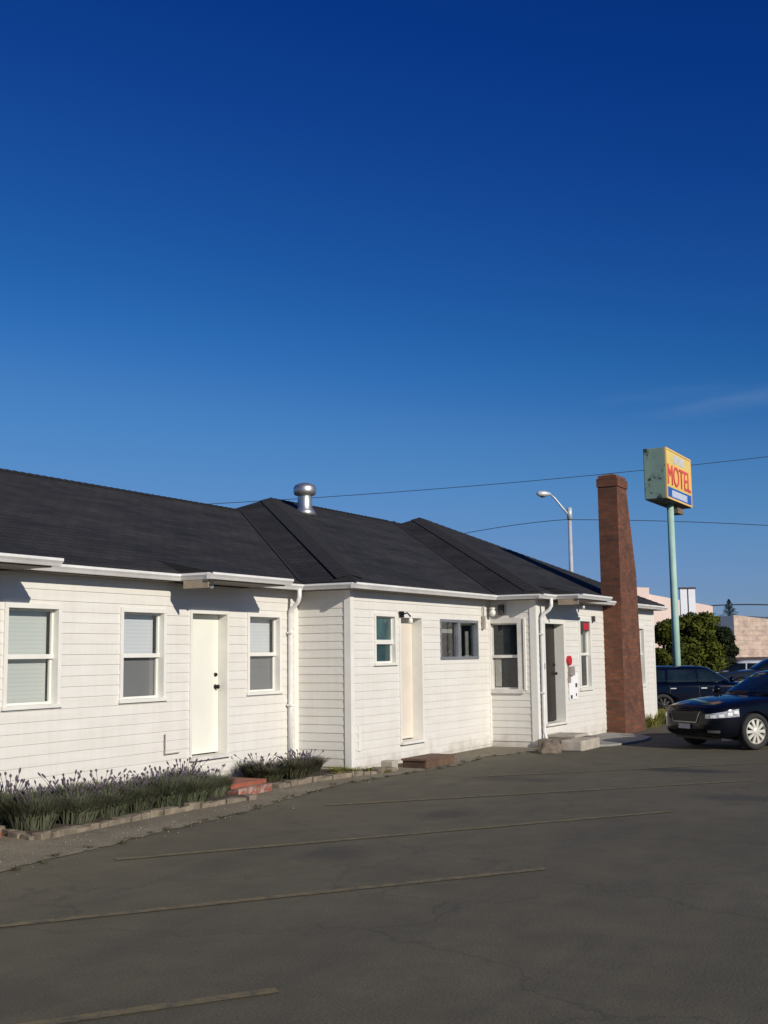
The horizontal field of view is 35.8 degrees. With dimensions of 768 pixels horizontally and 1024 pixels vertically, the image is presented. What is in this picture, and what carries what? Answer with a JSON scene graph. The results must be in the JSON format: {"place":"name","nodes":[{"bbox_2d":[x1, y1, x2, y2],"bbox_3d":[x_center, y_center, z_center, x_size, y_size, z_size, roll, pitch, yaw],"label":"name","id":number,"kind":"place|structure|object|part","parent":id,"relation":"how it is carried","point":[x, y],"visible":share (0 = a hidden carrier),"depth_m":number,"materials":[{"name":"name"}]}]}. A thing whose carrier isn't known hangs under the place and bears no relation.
{"place":"outdoors","nodes":[
{"label":"outdoors","id":0,"kind":"place"},
{"bbox_2d":[0,746,603,874],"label":"pavement","id":1,"kind":"structure","parent":0,"point":[98,837],"depth_m":12.63,"materials":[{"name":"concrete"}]},
{"bbox_2d":[8,794,240,833],"bbox_3d":[-3.156,3.396,13.611,1.400,0.001,3.600,-4,-8,28],"label":"flower bed","id":2,"kind":"object","parent":1,"relation":"on","point":[97,820],"visible":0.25,"depth_m":12.73,"materials":[{"name":"soil"}]},
{"bbox_2d":[0,767,52,826],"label":"lavender plant","id":3,"kind":"object","parent":2,"relation":"on","point":[6,793],"visible":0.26,"depth_m":12.41,"materials":[{"name":"plant"}]},
{"bbox_2d":[0,779,72,830],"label":"lavender plant","id":4,"kind":"object","parent":2,"relation":"on","point":[42,813],"visible":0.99,"depth_m":11.98,"materials":[{"name":"green plant"}]},
{"bbox_2d":[13,783,70,799],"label":"lavender plant","id":5,"kind":"object","parent":2,"relation":"on","point":[54,790],"visible":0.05,"depth_m":12.91,"materials":[{"name":"purple plant"}]},
{"bbox_2d":[32,769,103,797],"bbox_3d":[-3.534,3.127,13.278,0.943,0.465,0.946,-4,-8,27],"label":"lavender plant","id":6,"kind":"object","parent":2,"relation":"on","point":[63,789],"visible":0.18,"depth_m":13.20,"materials":[{"name":"purple plant"}]},
{"bbox_2d":[42,781,111,823],"bbox_3d":[-3.255,3.058,12.589,0.853,0.430,0.865,3,-8,-26],"label":"lavender plant","id":7,"kind":"object","parent":2,"relation":"on","point":[83,809],"visible":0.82,"depth_m":12.43,"materials":[{"name":"green plant"}]},
{"bbox_2d":[68,768,134,791],"bbox_3d":[-3.279,3.188,13.727,0.994,0.443,0.980,-7,-9,43],"label":"lavender plant","id":8,"kind":"object","parent":2,"relation":"on","point":[107,787],"visible":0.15,"depth_m":13.80,"materials":[{"name":"purple plant"}]},
{"bbox_2d":[75,779,139,817],"bbox_3d":[-3.029,3.123,13.045,0.857,0.404,0.841,-5,-8,33],"label":"lavender plant","id":9,"kind":"object","parent":2,"relation":"on","point":[120,805],"visible":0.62,"depth_m":12.88,"materials":[{"name":"green plant"}]},
{"bbox_2d":[108,774,148,790],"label":"lavender plant","id":10,"kind":"object","parent":2,"relation":"on","point":[113,779],"visible":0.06,"depth_m":14.23,"materials":[{"name":"purple plant"}]},
{"bbox_2d":[111,773,166,812],"bbox_3d":[-2.796,3.160,13.415,0.782,0.412,0.779,-3,-7,22],"label":"lavender plant","id":11,"kind":"object","parent":2,"relation":"on","point":[147,799],"visible":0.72,"depth_m":13.29,"materials":[{"name":"green plant"}]},
{"bbox_2d":[123,765,174,782],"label":"lavender plant","id":12,"kind":"object","parent":2,"relation":"on","point":[146,776],"visible":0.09,"depth_m":14.68,"materials":[{"name":"purple plant"}]},
{"bbox_2d":[129,765,202,807],"bbox_3d":[-2.557,3.184,13.897,0.964,0.475,0.950,2,-7,-19],"label":"lavender plant","id":13,"kind":"object","parent":2,"relation":"on","point":[173,795],"visible":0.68,"depth_m":13.73,"materials":[{"name":"green plant"}]},
{"bbox_2d":[154,757,210,778],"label":"lavender plant","id":14,"kind":"object","parent":2,"relation":"on","point":[190,774],"visible":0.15,"depth_m":14.93,"materials":[{"name":"purple plant"}]},
{"bbox_2d":[152,767,223,802],"bbox_3d":[-2.341,3.257,14.269,0.957,0.411,0.976,6,-9,-43],"label":"lavender plant","id":15,"kind":"object","parent":2,"relation":"on","point":[202,792],"visible":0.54,"depth_m":14.10,"materials":[{"name":"green plant"}]},
{"bbox_2d":[189,764,237,796],"bbox_3d":[-2.156,3.340,14.833,0.803,0.378,0.800,4,-8,-32],"label":"lavender plant","id":16,"kind":"object","parent":2,"relation":"on","point":[221,790],"visible":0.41,"depth_m":14.72,"materials":[{"name":"green plant"}]},
{"bbox_2d":[0,793,256,839],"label":"garden edging","id":17,"kind":"object","parent":1,"relation":"on","point":[69,830],"visible":0.99,"depth_m":12.74,"materials":[{"name":"brick"}]},
{"bbox_2d":[227,777,271,794],"bbox_3d":[-1.991,3.580,15.501,0.770,0.155,0.790,-4,-8,28],"label":"brick step","id":18,"kind":"object","parent":1,"relation":"on","point":[250,785],"visible":0.45,"depth_m":15.36,"materials":[{"name":"red brick"}]},
{"bbox_2d":[240,768,341,782],"bbox_3d":[-1.347,3.798,17.158,1.160,0.001,2.200,-4,-8,28],"label":"flower bed","id":19,"kind":"object","parent":1,"relation":"on","point":[322,772],"visible":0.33,"depth_m":17.25,"materials":[{"name":"soil"}]},
{"bbox_2d":[234,752,279,777],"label":"lavender plant","id":20,"kind":"object","parent":19,"relation":"on","point":[250,766],"visible":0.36,"depth_m":16.79,"materials":[{"name":"green plant"}]},
{"bbox_2d":[245,758,289,781],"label":"lavender plant","id":21,"kind":"object","parent":19,"relation":"on","point":[275,775],"visible":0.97,"depth_m":16.34,"materials":[{"name":"green plant"}]},
{"bbox_2d":[270,750,318,778],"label":"lavender plant","id":22,"kind":"object","parent":19,"relation":"on","point":[300,769],"visible":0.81,"depth_m":16.71,"materials":[{"name":"green plant"}]},
{"bbox_2d":[275,750,327,774],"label":"lavender plant","id":23,"kind":"object","parent":19,"relation":"on","point":[312,771],"visible":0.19,"depth_m":17.29,"materials":[{"name":"green plant"}]},
{"bbox_2d":[282,749,330,771],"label":"lavender plant","id":24,"kind":"object","parent":19,"relation":"on","point":[319,763],"visible":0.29,"depth_m":17.68,"materials":[{"name":"green plant"}]},
{"bbox_2d":[272,767,396,788],"bbox_3d":[-0.694,3.784,17.056,0.238,0.088,2.776,-6,-8,35],"label":"garden edging","id":25,"kind":"object","parent":1,"relation":"on","point":[295,782],"visible":0.98,"depth_m":16.91,"materials":[{"name":"concrete"}]},
{"bbox_2d":[324,764,398,773],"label":"grass","id":26,"kind":"structure","parent":1,"relation":"on","point":[339,770],"depth_m":17.76,"materials":[{"name":"green plant"}]},
{"bbox_2d":[381,760,397,769],"bbox_3d":[0.086,3.889,18.281,0.200,0.150,0.190,-4,-8,28],"label":"concrete block","id":27,"kind":"object","parent":1,"relation":"on","point":[388,763],"depth_m":18.22,"materials":[{"name":"white concrete"}]},
{"bbox_2d":[401,753,454,767],"bbox_3d":[0.712,3.966,18.966,0.440,0.145,1.060,-4,-8,28],"label":"wooden step","id":28,"kind":"object","parent":1,"relation":"on","point":[430,760],"visible":0.95,"depth_m":18.64,"materials":[{"name":"brown wood"}]},
{"bbox_2d":[538,732,595,747],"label":"door steps","id":29,"kind":"structure","parent":1,"relation":"on","point":[560,736],"depth_m":22.36,"materials":[{"name":"concrete"}]},
{"bbox_2d":[0,724,767,1023],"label":"parking lot","id":30,"kind":"structure","parent":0,"point":[657,918],"depth_m":8.41,"materials":[{"name":"grey asphalt"}]},
{"bbox_2d":[17,987,279,1023],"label":"parking line","id":31,"kind":"object","parent":30,"relation":"on","point":[157,1006],"visible":1,"depth_m":6.04,"materials":[{"name":"yellow paint"}]},
{"bbox_2d":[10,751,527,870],"bbox_3d":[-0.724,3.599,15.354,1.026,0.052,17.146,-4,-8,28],"label":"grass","id":32,"kind":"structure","parent":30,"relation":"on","point":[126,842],"depth_m":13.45,"materials":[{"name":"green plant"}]},
{"bbox_2d":[0,867,546,926],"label":"parking line","id":33,"kind":"object","parent":30,"relation":"on","point":[241,900],"visible":1,"depth_m":8.71,"materials":[{"name":"yellow paint"}]},
{"bbox_2d":[114,810,674,859],"bbox_3d":[0.415,3.185,11.837,6.198,0.001,0.100,3,-8,-26],"label":"parking line","id":34,"kind":"object","parent":30,"relation":"on","point":[383,836],"visible":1,"depth_m":11.61,"materials":[{"name":"yellow paint"}]},
{"bbox_2d":[326,780,753,805],"bbox_3d":[2.166,3.559,15.144,6.089,0.001,0.100,2,-7,-20],"label":"parking line","id":35,"kind":"object","parent":30,"relation":"on","point":[534,792],"visible":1,"depth_m":15.01,"materials":[{"name":"yellow paint"}]},
{"bbox_2d":[538,741,560,753],"bbox_3d":[2.915,4.173,21.038,0.411,0.254,0.418,0,-7,-8],"label":"boulder","id":36,"kind":"object","parent":30,"relation":"on","point":[547,747],"visible":0.83,"depth_m":20.90,"materials":[{"name":"brown stone"}]},
{"bbox_2d":[550,739,562,750],"bbox_3d":[3.093,4.217,21.443,0.497,0.274,0.396,3,-8,-27],"label":"boulder","id":37,"kind":"object","parent":30,"relation":"on","point":[556,742],"visible":0.4,"depth_m":21.32,"materials":[{"name":"brown stone"}]},
{"bbox_2d":[561,737,599,751],"bbox_3d":[3.590,4.242,21.758,0.410,0.190,1.000,-4,-8,28],"label":"concrete step","id":38,"kind":"object","parent":30,"relation":"on","point":[578,744],"visible":0.98,"depth_m":21.39,"materials":[{"name":"beige concrete"}]},
{"bbox_2d":[476,762,764,776],"bbox_3d":[3.663,3.873,17.926,4.948,0.001,0.100,2,-7,-19],"label":"parking line","id":39,"kind":"object","parent":30,"relation":"on","point":[618,769],"visible":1,"depth_m":17.89,"materials":[{"name":"yellow paint"}]},
{"bbox_2d":[643,447,692,664],"bbox_3d":[8.343,2.030,34.403,0.668,7.471,2.740,-4,-8,28],"label":"motel sign","id":40,"kind":"object","parent":30,"relation":"on","point":[667,479],"visible":1,"depth_m":34.15,"materials":[{"name":"yellow metal"}]},
{"bbox_2d":[678,587,695,615],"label":"panel sign","id":41,"kind":"object","parent":30,"relation":"on","point":[687,599],"visible":0.51,"depth_m":56.96,"materials":[{"name":"white plastic"}]},
{"bbox_2d":[656,665,740,710],"bbox_3d":[8.750,4.946,33.004,4.378,1.391,2.019,0,-7,-6],"label":"blue wagon","id":42,"kind":"object","parent":30,"relation":"on","point":[676,683],"visible":0.34,"depth_m":32.20,"materials":[{"name":"paint"}]},
{"bbox_3d":[7.317,4.448,32.250,0.597,0.306,0.142,-1,-7,1],"label":"side window","id":43,"kind":"part","parent":42,"relation":"part of","materials":[{"name":"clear glass"}]},
{"bbox_3d":[8.055,4.447,32.297,0.810,0.330,0.133,0,-7,-6],"label":"side window","id":44,"kind":"part","parent":42,"relation":"part of","materials":[{"name":"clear glass"}]},
{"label":"side window","id":45,"kind":"part","parent":42,"relation":"part of","materials":[{"name":"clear glass"}]},
{"bbox_2d":[665,670,767,749],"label":"black car","id":46,"kind":"object","parent":30,"relation":"on","point":[739,711],"visible":1,"depth_m":21.29,"materials":[{"name":"paint"}]},
{"bbox_2d":[710,625,739,669],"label":"dark evergreen tree","id":47,"kind":"object","parent":30,"relation":"on","point":[725,635],"visible":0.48,"depth_m":50.68,"materials":[{"name":"green plant"}]},
{"bbox_2d":[716,660,761,672],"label":"white car","id":48,"kind":"object","parent":30,"relation":"on","point":[744,664],"visible":0.18,"depth_m":46.44,"materials":[{"name":"paint"}]},
{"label":"side window","id":49,"kind":"part","parent":48,"relation":"part of","materials":[{"name":"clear glass"}]},
{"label":"side window","id":50,"kind":"part","parent":48,"relation":"part of","materials":[{"name":"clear glass"}]},
{"bbox_2d":[718,658,767,680],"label":"grey car","id":51,"kind":"object","parent":30,"relation":"on","point":[743,674],"visible":0.27,"depth_m":43.41,"materials":[{"name":"paint"}]},
{"bbox_2d":[0,0,767,616],"label":"sky","id":52,"kind":"structure","parent":0,"point":[251,250],"materials":[{"name":"blue"}]},
{"bbox_2d":[192,658,733,755],"bbox_3d":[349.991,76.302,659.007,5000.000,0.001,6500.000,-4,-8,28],"label":"ground","id":53,"kind":"structure","parent":0,"point":[214,752],"depth_m":22.21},
{"bbox_2d":[0,468,667,792],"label":"motel building","id":54,"kind":"structure","parent":53,"relation":"on","point":[140,632],"depth_m":18.40,"materials":[{"name":"white paint"}]},
{"bbox_2d":[0,602,62,710],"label":"window","id":55,"kind":"structure","parent":54,"relation":"in","point":[25,656],"depth_m":13.86,"materials":[{"name":"white paint"}]},
{"bbox_2d":[118,607,167,703],"bbox_3d":[-3.177,1.853,15.433,0.213,1.204,0.945,-4,-8,28],"label":"window","id":56,"kind":"structure","parent":54,"relation":"in","point":[142,678],"depth_m":15.57,"materials":[{"name":"white paint"}]},
{"bbox_2d":[192,614,219,754],"bbox_3d":[-2.548,2.399,16.645,0.115,1.925,0.792,-4,-8,28],"label":"door","id":57,"kind":"structure","parent":54,"relation":"in","point":[205,686],"depth_m":16.73,"materials":[{"name":"white wood"}]},
{"bbox_2d":[246,613,283,695],"bbox_3d":[-1.853,2.126,17.847,0.213,1.204,0.940,-4,-8,28],"label":"window","id":58,"kind":"structure","parent":54,"relation":"in","point":[258,662],"depth_m":18.01,"materials":[{"name":"white paint"}]},
{"bbox_2d":[373,613,398,665],"bbox_3d":[-0.006,2.052,19.186,0.128,0.835,0.780,-4,-8,28],"label":"window","id":59,"kind":"structure","parent":54,"relation":"in","point":[385,624],"depth_m":19.29,"materials":[{"name":"white paint"}]},
{"bbox_2d":[401,618,412,738],"bbox_3d":[0.287,2.790,19.974,0.045,2.000,0.752,-4,-8,28],"label":"door","id":60,"kind":"structure","parent":54,"relation":"in","point":[406,628],"depth_m":20.11,"materials":[{"name":"beige wood"}]},
{"bbox_2d":[403,618,478,659],"bbox_3d":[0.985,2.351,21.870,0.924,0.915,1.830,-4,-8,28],"label":"window","id":61,"kind":"structure","parent":54,"relation":"in","point":[459,639],"depth_m":22.34,"materials":[{"name":"metal"}]},
{"bbox_2d":[489,617,524,692],"bbox_3d":[2.311,2.736,22.699,0.785,1.425,0.138,-4,-8,28],"label":"window","id":62,"kind":"structure","parent":54,"relation":"in","point":[506,641],"depth_m":22.70,"materials":[{"name":"paint"}]},
{"bbox_2d":[545,624,557,720],"bbox_3d":[3.177,3.133,23.244,0.115,1.875,1.012,-4,-8,28],"label":"door","id":63,"kind":"structure","parent":54,"relation":"in","point":[549,629],"depth_m":23.47,"materials":[{"name":"grey wood"}]},
{"bbox_2d":[578,617,594,690],"bbox_3d":[4.137,2.957,24.823,0.198,1.504,0.820,-4,-8,28],"label":"window","id":64,"kind":"structure","parent":54,"relation":"in","point":[584,624],"depth_m":25.00,"materials":[{"name":"white paint"}]},
{"bbox_2d":[639,625,647,686],"bbox_3d":[5.926,3.388,28.028,0.153,1.462,1.270,-4,-8,28],"label":"window","id":65,"kind":"structure","parent":54,"relation":"in","point":[641,627],"depth_m":28.48,"materials":[{"name":"white paint"}]},
{"bbox_2d":[536,491,572,571],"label":"street lamp","id":66,"kind":"object","parent":53,"relation":"on","point":[543,494],"visible":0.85,"depth_m":54.91,"materials":[{"name":"silver metal"}]},
{"bbox_2d":[467,519,569,532],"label":"power line","id":67,"kind":"object","parent":66,"relation":"attached to","point":[518,524],"visible":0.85,"depth_m":54.99,"materials":[{"name":"black plastic"}]},
{"bbox_2d":[570,519,767,525],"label":"power line","id":68,"kind":"object","parent":66,"relation":"attached to","point":[674,521],"visible":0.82,"depth_m":54.99,"materials":[{"name":"black plastic"}]},
{"bbox_2d":[654,618,688,665],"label":"broadleaf tree","id":69,"kind":"object","parent":53,"relation":"on","point":[663,638],"visible":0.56,"depth_m":48.53,"materials":[{"name":"green plant"}]},
{"bbox_2d":[637,587,712,648],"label":"pink building","id":70,"kind":"structure","parent":53,"relation":"on","point":[643,592],"depth_m":81.95,"materials":[{"name":"paint"}]},
{"bbox_2d":[710,604,767,605],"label":"power line","id":71,"kind":"object","parent":70,"relation":"attached to","point":[738,604],"visible":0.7,"depth_m":89.96,"materials":[{"name":"black plastic"}]},
{"bbox_2d":[679,610,727,671],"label":"broadleaf tree","id":72,"kind":"object","parent":53,"relation":"on","point":[696,633],"visible":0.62,"depth_m":49.34,"materials":[{"name":"green plant"}]},
{"bbox_2d":[212,456,767,503],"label":"power line","id":73,"kind":"object","parent":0,"point":[481,485],"visible":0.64,"depth_m":59.99,"materials":[{"name":"black plastic"}]},
{"bbox_2d":[595,732,650,746],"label":"concrete path","id":74,"kind":"structure","parent":0,"point":[610,739],"depth_m":23.82,"materials":[{"name":"grey concrete"}]},
{"bbox_2d":[645,708,666,727],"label":"grass","id":75,"kind":"structure","parent":0,"point":[659,719],"depth_m":27.88,"materials":[{"name":"green plant"}]},
{"bbox_2d":[715,616,767,640],"bbox_3d":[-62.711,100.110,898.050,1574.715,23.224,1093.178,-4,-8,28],"label":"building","id":76,"kind":"structure","parent":0,"point":[727,621],"depth_m":584.39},
{"bbox_2d":[720,599,736,616],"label":"conifer tree","id":77,"kind":"object","parent":76,"relation":"on","point":[730,610],"visible":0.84,"depth_m":627.37,"materials":[{"name":"green plant"}]},
{"bbox_2d":[733,615,767,661],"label":"block building","id":78,"kind":"structure","parent":0,"point":[751,637],"depth_m":77.84,"materials":[{"name":"beige concrete"}]}
]}

